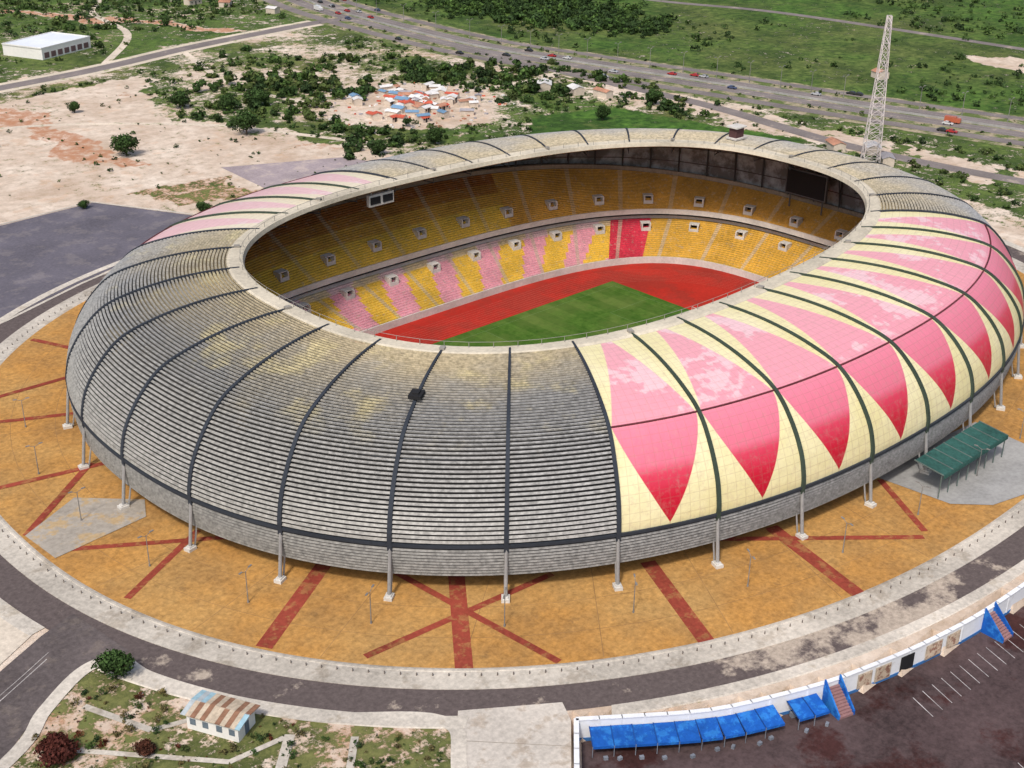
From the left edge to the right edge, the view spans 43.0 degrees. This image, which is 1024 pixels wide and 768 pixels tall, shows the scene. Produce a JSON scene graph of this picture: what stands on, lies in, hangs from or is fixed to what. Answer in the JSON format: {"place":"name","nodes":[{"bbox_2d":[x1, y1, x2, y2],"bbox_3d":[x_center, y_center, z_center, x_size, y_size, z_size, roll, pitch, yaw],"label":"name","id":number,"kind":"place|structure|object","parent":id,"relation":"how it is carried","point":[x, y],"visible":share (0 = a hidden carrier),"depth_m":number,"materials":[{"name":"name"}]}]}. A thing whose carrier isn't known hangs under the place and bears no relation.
{"place":"outdoors","nodes":[
{"label":"outdoors","id":0,"kind":"place"},
{"bbox_2d":[0,617,30,663],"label":"traffic island","id":1,"kind":"structure","parent":0,"point":[12,638],"depth_m":217.64,"materials":[{"name":"concrete"}]},
{"bbox_2d":[1,32,90,59],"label":"white warehouse","id":2,"kind":"structure","parent":0,"point":[47,45],"depth_m":639.35,"materials":[{"name":"paint"}]},
{"bbox_2d":[0,614,127,758],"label":"side road","id":3,"kind":"structure","parent":0,"point":[71,643],"depth_m":210.89,"materials":[{"name":"asphalt"}]},
{"bbox_2d":[89,0,131,65],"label":"dirt track","id":4,"kind":"structure","parent":0,"point":[120,47],"depth_m":677.06,"materials":[{"name":"soil"}]},
{"bbox_2d":[0,18,346,90],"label":"back road","id":5,"kind":"structure","parent":0,"point":[119,63],"depth_m":639.80,"materials":[{"name":"asphalt"}]},
{"bbox_2d":[0,123,366,143],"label":"dirt track","id":6,"kind":"structure","parent":0,"point":[221,125],"depth_m":519.74,"materials":[{"name":"soil"}]},
{"bbox_2d":[76,704,358,767],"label":"garden path","id":7,"kind":"structure","parent":0,"point":[281,760],"depth_m":193.50,"materials":[{"name":"concrete"}]},
{"bbox_2d":[218,0,231,7],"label":"house","id":8,"kind":"structure","parent":0,"point":[223,2],"depth_m":766.58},
{"bbox_2d":[265,5,279,13],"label":"house","id":9,"kind":"structure","parent":0,"point":[273,9],"depth_m":750.10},
{"bbox_2d":[181,51,384,134],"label":"dirt track","id":10,"kind":"structure","parent":0,"point":[195,60],"depth_m":564.48,"materials":[{"name":"soil"}]},
{"bbox_2d":[371,111,382,119],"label":"house","id":11,"kind":"structure","parent":0,"point":[376,115],"depth_m":532.97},
{"bbox_2d":[378,89,388,96],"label":"house","id":12,"kind":"structure","parent":0,"point":[382,92],"depth_m":568.83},
{"bbox_2d":[378,84,392,89],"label":"house","id":13,"kind":"structure","parent":0,"point":[387,86],"depth_m":577.95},
{"bbox_2d":[384,98,394,105],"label":"house","id":14,"kind":"structure","parent":0,"point":[388,102],"depth_m":554.94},
{"bbox_2d":[397,114,407,122],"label":"house","id":15,"kind":"structure","parent":0,"point":[400,117],"depth_m":529.35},
{"bbox_2d":[418,104,432,112],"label":"house","id":16,"kind":"structure","parent":0,"point":[425,109],"depth_m":543.22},
{"bbox_2d":[437,109,449,118],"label":"house","id":17,"kind":"structure","parent":0,"point":[444,114],"depth_m":536.74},
{"bbox_2d":[0,0,1023,767],"bbox_3d":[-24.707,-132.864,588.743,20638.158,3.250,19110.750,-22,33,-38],"label":"ground","id":18,"kind":"structure","parent":0,"point":[36,164],"depth_m":542.43,"materials":[{"name":"soil"}]},
{"bbox_2d":[33,731,80,767],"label":"red shrub","id":19,"kind":"object","parent":18,"relation":"on","point":[56,747],"visible":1,"depth_m":190.61,"materials":[{"name":"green plant"}]},
{"bbox_2d":[67,101,79,112],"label":"broadleaf tree","id":20,"kind":"object","parent":18,"relation":"on","point":[73,106],"visible":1,"depth_m":535.67,"materials":[{"name":"green plant"}]},
{"bbox_2d":[77,199,89,208],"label":"broadleaf tree","id":21,"kind":"object","parent":18,"relation":"on","point":[83,204],"visible":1,"depth_m":422.88,"materials":[{"name":"green plant"}]},
{"bbox_2d":[0,203,191,317],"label":"car park","id":22,"kind":"structure","parent":18,"relation":"on","point":[41,254],"depth_m":393.48,"materials":[{"name":"asphalt"}]},
{"bbox_2d":[91,648,135,679],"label":"broadleaf tree","id":23,"kind":"object","parent":18,"relation":"on","point":[116,662],"visible":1,"depth_m":206.97,"materials":[{"name":"green plant"}]},
{"bbox_2d":[109,133,139,155],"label":"broadleaf tree","id":24,"kind":"object","parent":18,"relation":"on","point":[122,143],"visible":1,"depth_m":476.95,"materials":[{"name":"green plant"}]},
{"bbox_2d":[0,0,285,72],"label":"distant thicket","id":25,"kind":"object","parent":18,"relation":"on","point":[17,13],"visible":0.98,"depth_m":736.43,"materials":[{"name":"green plant"}]},
{"bbox_2d":[130,738,156,756],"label":"red shrub","id":26,"kind":"object","parent":18,"relation":"on","point":[145,746],"visible":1,"depth_m":192.43,"materials":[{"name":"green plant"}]},
{"bbox_2d":[0,20,322,92],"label":"back road verge","id":27,"kind":"structure","parent":18,"relation":"on","point":[108,70],"depth_m":638.07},
{"bbox_2d":[168,90,190,106],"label":"broadleaf tree","id":28,"kind":"object","parent":18,"relation":"on","point":[179,98],"visible":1,"depth_m":542.67,"materials":[{"name":"green plant"}]},
{"bbox_2d":[0,85,384,197],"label":"sparse bushes","id":29,"kind":"object","parent":18,"relation":"on","point":[176,146],"visible":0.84,"depth_m":491.53,"materials":[{"name":"green plant"}]},
{"bbox_2d":[184,0,201,4],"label":"house","id":30,"kind":"structure","parent":18,"relation":"on","point":[190,2],"depth_m":772.85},
{"bbox_2d":[196,201,212,210],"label":"broadleaf tree","id":31,"kind":"object","parent":18,"relation":"on","point":[202,206],"visible":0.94,"depth_m":420.31,"materials":[{"name":"green plant"}]},
{"bbox_2d":[180,690,259,742],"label":"white kiosk","id":32,"kind":"object","parent":18,"relation":"on","point":[218,715],"visible":1,"depth_m":196.85,"materials":[{"name":"paint"}]},
{"bbox_2d":[218,93,236,110],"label":"broadleaf tree","id":33,"kind":"object","parent":18,"relation":"on","point":[225,101],"visible":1,"depth_m":540.18,"materials":[{"name":"green plant"}]},
{"bbox_2d":[31,679,442,767],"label":"garden shrubs","id":34,"kind":"object","parent":18,"relation":"on","point":[359,763],"visible":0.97,"depth_m":195.82,"materials":[{"name":"green plant"}]},
{"bbox_2d":[229,109,260,134],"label":"broadleaf tree","id":35,"kind":"object","parent":18,"relation":"on","point":[246,120],"visible":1,"depth_m":505.84,"materials":[{"name":"green plant"}]},
{"bbox_2d":[242,87,270,103],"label":"broadleaf tree","id":36,"kind":"object","parent":18,"relation":"on","point":[252,94],"visible":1,"depth_m":548.45,"materials":[{"name":"green plant"}]},
{"bbox_2d":[221,157,364,187],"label":"paved lot","id":37,"kind":"structure","parent":18,"relation":"on","point":[269,174],"depth_m":467.25,"materials":[{"name":"concrete"}]},
{"bbox_2d":[352,96,362,105],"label":"house","id":38,"kind":"structure","parent":18,"relation":"on","point":[357,100],"depth_m":553.31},
{"bbox_2d":[11,36,712,154],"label":"scrub","id":39,"kind":"object","parent":18,"relation":"on","point":[383,69],"visible":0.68,"depth_m":569.11,"materials":[{"name":"green plant"}]},
{"bbox_2d":[370,138,389,152],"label":"broadleaf tree","id":40,"kind":"object","parent":18,"relation":"on","point":[379,146],"visible":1,"depth_m":484.10,"materials":[{"name":"green plant"}]},
{"bbox_2d":[387,114,397,122],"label":"house","id":41,"kind":"structure","parent":18,"relation":"on","point":[392,118],"depth_m":529.82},
{"bbox_2d":[387,108,400,114],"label":"house","id":42,"kind":"structure","parent":18,"relation":"on","point":[393,112],"depth_m":536.15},
{"bbox_2d":[391,104,406,113],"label":"house","id":43,"kind":"structure","parent":18,"relation":"on","point":[401,108],"depth_m":543.12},
{"bbox_2d":[394,96,410,102],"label":"house","id":44,"kind":"structure","parent":18,"relation":"on","point":[396,98],"depth_m":556.05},
{"bbox_2d":[404,99,414,109],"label":"house","id":45,"kind":"structure","parent":18,"relation":"on","point":[408,103],"depth_m":548.99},
{"bbox_2d":[405,110,418,115],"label":"house","id":46,"kind":"structure","parent":18,"relation":"on","point":[411,112],"depth_m":538.86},
{"bbox_2d":[145,44,687,159],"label":"thicket","id":47,"kind":"object","parent":18,"relation":"on","point":[424,74],"visible":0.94,"depth_m":582.19,"materials":[{"name":"green plant"}]},
{"bbox_2d":[326,82,514,127],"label":"settlement debris","id":48,"kind":"object","parent":18,"relation":"on","point":[463,118],"visible":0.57,"depth_m":554.02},
{"bbox_2d":[415,113,430,122],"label":"house","id":49,"kind":"structure","parent":18,"relation":"on","point":[417,117],"depth_m":530.19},
{"bbox_2d":[420,116,429,122],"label":"house","id":50,"kind":"structure","parent":18,"relation":"on","point":[424,119],"depth_m":529.82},
{"bbox_2d":[421,81,434,90],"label":"house","id":51,"kind":"structure","parent":18,"relation":"on","point":[425,87],"depth_m":580.95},
{"bbox_2d":[425,125,442,143],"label":"broadleaf tree","id":52,"kind":"object","parent":18,"relation":"on","point":[434,135],"visible":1,"depth_m":497.39,"materials":[{"name":"green plant"}]},
{"bbox_2d":[429,91,438,98],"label":"house","id":53,"kind":"structure","parent":18,"relation":"on","point":[432,95],"depth_m":566.68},
{"bbox_2d":[430,106,439,113],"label":"house","id":54,"kind":"structure","parent":18,"relation":"on","point":[434,109],"depth_m":543.09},
{"bbox_2d":[435,87,446,97],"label":"house","id":55,"kind":"structure","parent":18,"relation":"on","point":[441,90],"depth_m":569.28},
{"bbox_2d":[446,93,457,103],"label":"house","id":56,"kind":"structure","parent":18,"relation":"on","point":[453,95],"depth_m":560.30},
{"bbox_2d":[444,91,459,98],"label":"house","id":57,"kind":"structure","parent":18,"relation":"on","point":[446,93],"depth_m":567.67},
{"bbox_2d":[457,98,473,106],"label":"house","id":58,"kind":"structure","parent":18,"relation":"on","point":[462,102],"depth_m":555.36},
{"bbox_2d":[460,108,474,114],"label":"house","id":59,"kind":"structure","parent":18,"relation":"on","point":[466,111],"depth_m":541.77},
{"bbox_2d":[468,100,478,107],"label":"house","id":60,"kind":"structure","parent":18,"relation":"on","point":[473,103],"depth_m":553.87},
{"bbox_2d":[458,702,570,767],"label":"gate drive","id":61,"kind":"structure","parent":18,"relation":"on","point":[547,725],"depth_m":197.43,"materials":[{"name":"concrete"}]},
{"bbox_2d":[473,741,571,746],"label":"gate drive joints","id":62,"kind":"object","parent":61,"relation":"on","point":[518,743],"visible":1,"depth_m":196.04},
{"bbox_2d":[537,78,551,91],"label":"house","id":63,"kind":"structure","parent":18,"relation":"on","point":[545,85],"depth_m":581.83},
{"bbox_2d":[423,0,677,35],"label":"distant woodland","id":64,"kind":"object","parent":18,"relation":"on","point":[613,16],"visible":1,"depth_m":746.43,"materials":[{"name":"green plant"}]},
{"bbox_2d":[567,83,583,95],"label":"house","id":65,"kind":"structure","parent":18,"relation":"on","point":[576,89],"depth_m":576.14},
{"bbox_2d":[593,86,612,98],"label":"house","id":66,"kind":"structure","parent":18,"relation":"on","point":[600,92],"depth_m":572.13,"materials":[{"name":"paint"}]},
{"bbox_2d":[595,104,610,119],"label":"broadleaf tree","id":67,"kind":"object","parent":18,"relation":"on","point":[603,111],"visible":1,"depth_m":535.37,"materials":[{"name":"green plant"}]},
{"bbox_2d":[257,0,1023,148],"bbox_3d":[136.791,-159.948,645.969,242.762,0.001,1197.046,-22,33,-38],"label":"highway verge","id":68,"kind":"structure","parent":18,"relation":"on","point":[304,9],"depth_m":603.05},
{"bbox_2d":[263,0,1023,147],"bbox_3d":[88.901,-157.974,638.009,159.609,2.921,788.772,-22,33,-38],"label":"verge bushes","id":69,"kind":"object","parent":68,"relation":"on","point":[728,98],"visible":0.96,"depth_m":620.40,"materials":[{"name":"green plant"}]},
{"bbox_2d":[288,0,1023,137],"bbox_3d":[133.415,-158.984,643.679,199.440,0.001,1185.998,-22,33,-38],"label":"highway","id":70,"kind":"structure","parent":68,"relation":"on","point":[305,4],"depth_m":605.43,"materials":[{"name":"asphalt"}]},
{"bbox_2d":[944,115,961,123],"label":"delivery truck","id":71,"kind":"object","parent":70,"relation":"on","point":[954,119],"visible":0.93,"depth_m":538.82,"materials":[{"name":"paint"}]},
{"bbox_2d":[306,0,1023,130],"bbox_3d":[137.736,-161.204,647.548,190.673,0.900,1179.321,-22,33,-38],"label":"median barrier","id":72,"kind":"object","parent":68,"relation":"on","point":[857,105],"visible":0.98,"depth_m":609.55,"materials":[{"name":"grey concrete"}]},
{"bbox_2d":[310,0,1023,128],"bbox_3d":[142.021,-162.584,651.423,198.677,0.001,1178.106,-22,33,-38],"label":"highway","id":73,"kind":"structure","parent":68,"relation":"on","point":[436,33],"depth_m":621.15,"materials":[{"name":"asphalt"}]},
{"bbox_2d":[287,0,1021,136],"bbox_3d":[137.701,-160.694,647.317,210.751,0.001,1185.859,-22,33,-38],"label":"highway markings","id":74,"kind":"object","parent":73,"relation":"on","point":[674,78],"visible":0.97,"depth_m":605.19,"materials":[{"name":"paint"}]},
{"bbox_2d":[339,0,1023,120],"bbox_3d":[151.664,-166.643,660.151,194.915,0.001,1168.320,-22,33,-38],"label":"highway","id":75,"kind":"structure","parent":68,"relation":"on","point":[682,68],"depth_m":629.85,"materials":[{"name":"asphalt"}]},
{"bbox_2d":[643,87,663,104],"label":"broadleaf tree","id":76,"kind":"object","parent":18,"relation":"on","point":[654,94],"visible":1,"depth_m":559.58,"materials":[{"name":"green plant"}]},
{"bbox_2d":[366,0,1023,111],"bbox_3d":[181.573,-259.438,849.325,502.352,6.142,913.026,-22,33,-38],"label":"distant scrub","id":77,"kind":"object","parent":18,"relation":"on","point":[955,96],"visible":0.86,"depth_m":716.54,"materials":[{"name":"green plant"}]},
{"bbox_2d":[574,582,1023,767],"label":"perimeter wall","id":78,"kind":"structure","parent":18,"relation":"on","point":[970,627],"depth_m":207.17,"materials":[{"name":"paint"}]},
{"bbox_2d":[856,629,960,689],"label":"wall mural panels","id":79,"kind":"object","parent":78,"relation":"attached to","point":[907,661],"visible":1,"depth_m":216.72,"materials":[{"name":"paint"}]},
{"bbox_2d":[581,606,1023,767],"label":"parking lot","id":80,"kind":"structure","parent":18,"relation":"on","point":[891,723],"depth_m":204.26,"materials":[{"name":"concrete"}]},
{"bbox_2d":[589,705,784,760],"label":"blue awning","id":81,"kind":"object","parent":80,"relation":"on","point":[765,718],"visible":1,"depth_m":200.27,"materials":[{"name":"fabric"}]},
{"bbox_2d":[787,693,829,732],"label":"blue awning","id":82,"kind":"object","parent":80,"relation":"on","point":[807,707],"visible":1,"depth_m":205.64,"materials":[{"name":"fabric"}]},
{"bbox_2d":[822,674,854,719],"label":"staircase","id":83,"kind":"structure","parent":80,"relation":"on","point":[837,701],"depth_m":207.98,"materials":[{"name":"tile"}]},
{"bbox_2d":[913,625,1023,767],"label":"parking bay markings","id":84,"kind":"object","parent":80,"relation":"on","point":[972,676],"visible":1,"depth_m":217.12,"materials":[{"name":"paint"}]},
{"bbox_2d":[981,602,1013,643],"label":"staircase","id":85,"kind":"structure","parent":80,"relation":"on","point":[996,625],"depth_m":226.72,"materials":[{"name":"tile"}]},
{"bbox_2d":[825,137,846,152],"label":"house","id":86,"kind":"structure","parent":18,"relation":"on","point":[833,143],"depth_m":497.21,"materials":[{"name":"paint"}]},
{"bbox_2d":[675,99,1023,208],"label":"roadside bushes","id":87,"kind":"object","parent":18,"relation":"on","point":[915,164],"visible":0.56,"depth_m":491.62,"materials":[{"name":"green plant"}]},
{"bbox_2d":[864,140,882,155],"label":"house","id":88,"kind":"structure","parent":18,"relation":"on","point":[872,142],"depth_m":493.55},
{"bbox_2d":[860,15,892,162],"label":"radio mast","id":89,"kind":"object","parent":18,"relation":"on","point":[885,33],"visible":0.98,"depth_m":472.10,"materials":[{"name":"metal"}]},
{"bbox_2d":[879,151,894,166],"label":"house","id":90,"kind":"structure","parent":18,"relation":"on","point":[887,158],"depth_m":480.09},
{"bbox_2d":[0,269,1023,667],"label":"plaza paving","id":91,"kind":"structure","parent":0,"point":[22,507],"depth_m":235.53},
{"bbox_2d":[25,442,42,474],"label":"street lamp","id":92,"kind":"object","parent":91,"relation":"on","point":[35,455],"visible":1,"depth_m":265.28,"materials":[{"name":"metal"}]},
{"bbox_2d":[68,487,84,520],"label":"street lamp","id":93,"kind":"object","parent":91,"relation":"on","point":[78,502],"visible":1,"depth_m":249.40,"materials":[{"name":"metal"}]},
{"bbox_2d":[25,497,145,557],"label":"entrance apron","id":94,"kind":"object","parent":91,"relation":"on","point":[64,529],"visible":1,"depth_m":250.58,"materials":[{"name":"concrete"}]},
{"bbox_2d":[137,530,153,566],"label":"street lamp","id":95,"kind":"object","parent":91,"relation":"on","point":[147,545],"visible":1,"depth_m":235.65,"materials":[{"name":"metal"}]},
{"bbox_2d":[239,564,251,602],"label":"street lamp","id":96,"kind":"object","parent":91,"relation":"on","point":[246,582],"visible":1,"depth_m":226.09,"materials":[{"name":"metal"}]},
{"bbox_2d":[365,584,374,623],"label":"street lamp","id":97,"kind":"object","parent":91,"relation":"on","point":[372,586],"visible":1,"depth_m":221.14,"materials":[{"name":"metal"}]},
{"bbox_2d":[0,338,927,667],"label":"plaza red stripes","id":98,"kind":"object","parent":91,"relation":"on","point":[456,600],"visible":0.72,"depth_m":233.69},
{"bbox_2d":[503,587,506,626],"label":"street lamp","id":99,"kind":"object","parent":91,"relation":"on","point":[504,625],"visible":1,"depth_m":220.83,"materials":[{"name":"metal"}]},
{"bbox_2d":[62,123,1023,602],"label":"football stadium","id":100,"kind":"object","parent":91,"relation":"on","point":[546,351],"visible":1,"depth_m":263.13,"materials":[{"name":"metal"}]},
{"bbox_2d":[747,549,755,586],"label":"street lamp","id":101,"kind":"object","parent":91,"relation":"on","point":[753,557],"visible":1,"depth_m":232.36,"materials":[{"name":"metal"}]},
{"bbox_2d":[841,516,853,552],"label":"street lamp","id":102,"kind":"object","parent":91,"relation":"on","point":[851,524],"visible":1,"depth_m":242.78,"materials":[{"name":"metal"}]},
{"bbox_2d":[878,422,1023,504],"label":"entrance apron","id":103,"kind":"object","parent":91,"relation":"on","point":[999,479],"visible":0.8,"depth_m":270.37,"materials":[{"name":"grey concrete"}]},
{"bbox_2d":[0,245,1023,715],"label":"ring road","id":104,"kind":"structure","parent":0,"point":[30,599],"depth_m":212.66,"materials":[{"name":"asphalt"}]},
{"bbox_2d":[0,257,1023,689],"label":"ring pavement","id":105,"kind":"structure","parent":0,"point":[50,577],"depth_m":219.45,"materials":[{"name":"concrete"}]},
{"bbox_2d":[2,291,1018,675],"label":"bollard row","id":106,"kind":"object","parent":105,"relation":"on","point":[464,675],"visible":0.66,"depth_m":221.54,"materials":[{"name":"concrete"}]},
{"bbox_2d":[0,239,1023,728],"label":"pavement","id":107,"kind":"structure","parent":0,"point":[18,619],"depth_m":214.62,"materials":[{"name":"concrete"}]},
{"bbox_2d":[0,201,194,322],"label":"car park kerb","id":108,"kind":"object","parent":107,"relation":"on","point":[40,303],"visible":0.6,"depth_m":370.56,"materials":[{"name":"concrete"}]},
{"bbox_2d":[0,658,466,767],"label":"garden kerb","id":109,"kind":"structure","parent":107,"relation":"on","point":[24,743],"depth_m":201.19,"materials":[{"name":"concrete"}]},
{"bbox_2d":[469,72,559,91],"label":"dirt track","id":110,"kind":"structure","parent":0,"point":[513,83],"depth_m":604.18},
{"bbox_2d":[263,0,1023,145],"bbox_3d":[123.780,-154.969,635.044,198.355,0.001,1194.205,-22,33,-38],"label":"highway","id":111,"kind":"structure","parent":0,"point":[748,100],"depth_m":584.66,"materials":[{"name":"asphalt"}]},
{"bbox_2d":[456,48,1023,184],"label":"service road","id":112,"kind":"structure","parent":0,"point":[821,138],"depth_m":528.94,"materials":[{"name":"asphalt"}]},
{"bbox_2d":[648,0,1023,50],"bbox_3d":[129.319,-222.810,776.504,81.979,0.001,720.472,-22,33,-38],"label":"country road","id":113,"kind":"structure","parent":0,"point":[908,31],"depth_m":748.19,"materials":[{"name":"asphalt"}]},
{"bbox_2d":[871,67,889,78],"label":"house","id":114,"kind":"structure","parent":0,"point":[873,73],"depth_m":615.29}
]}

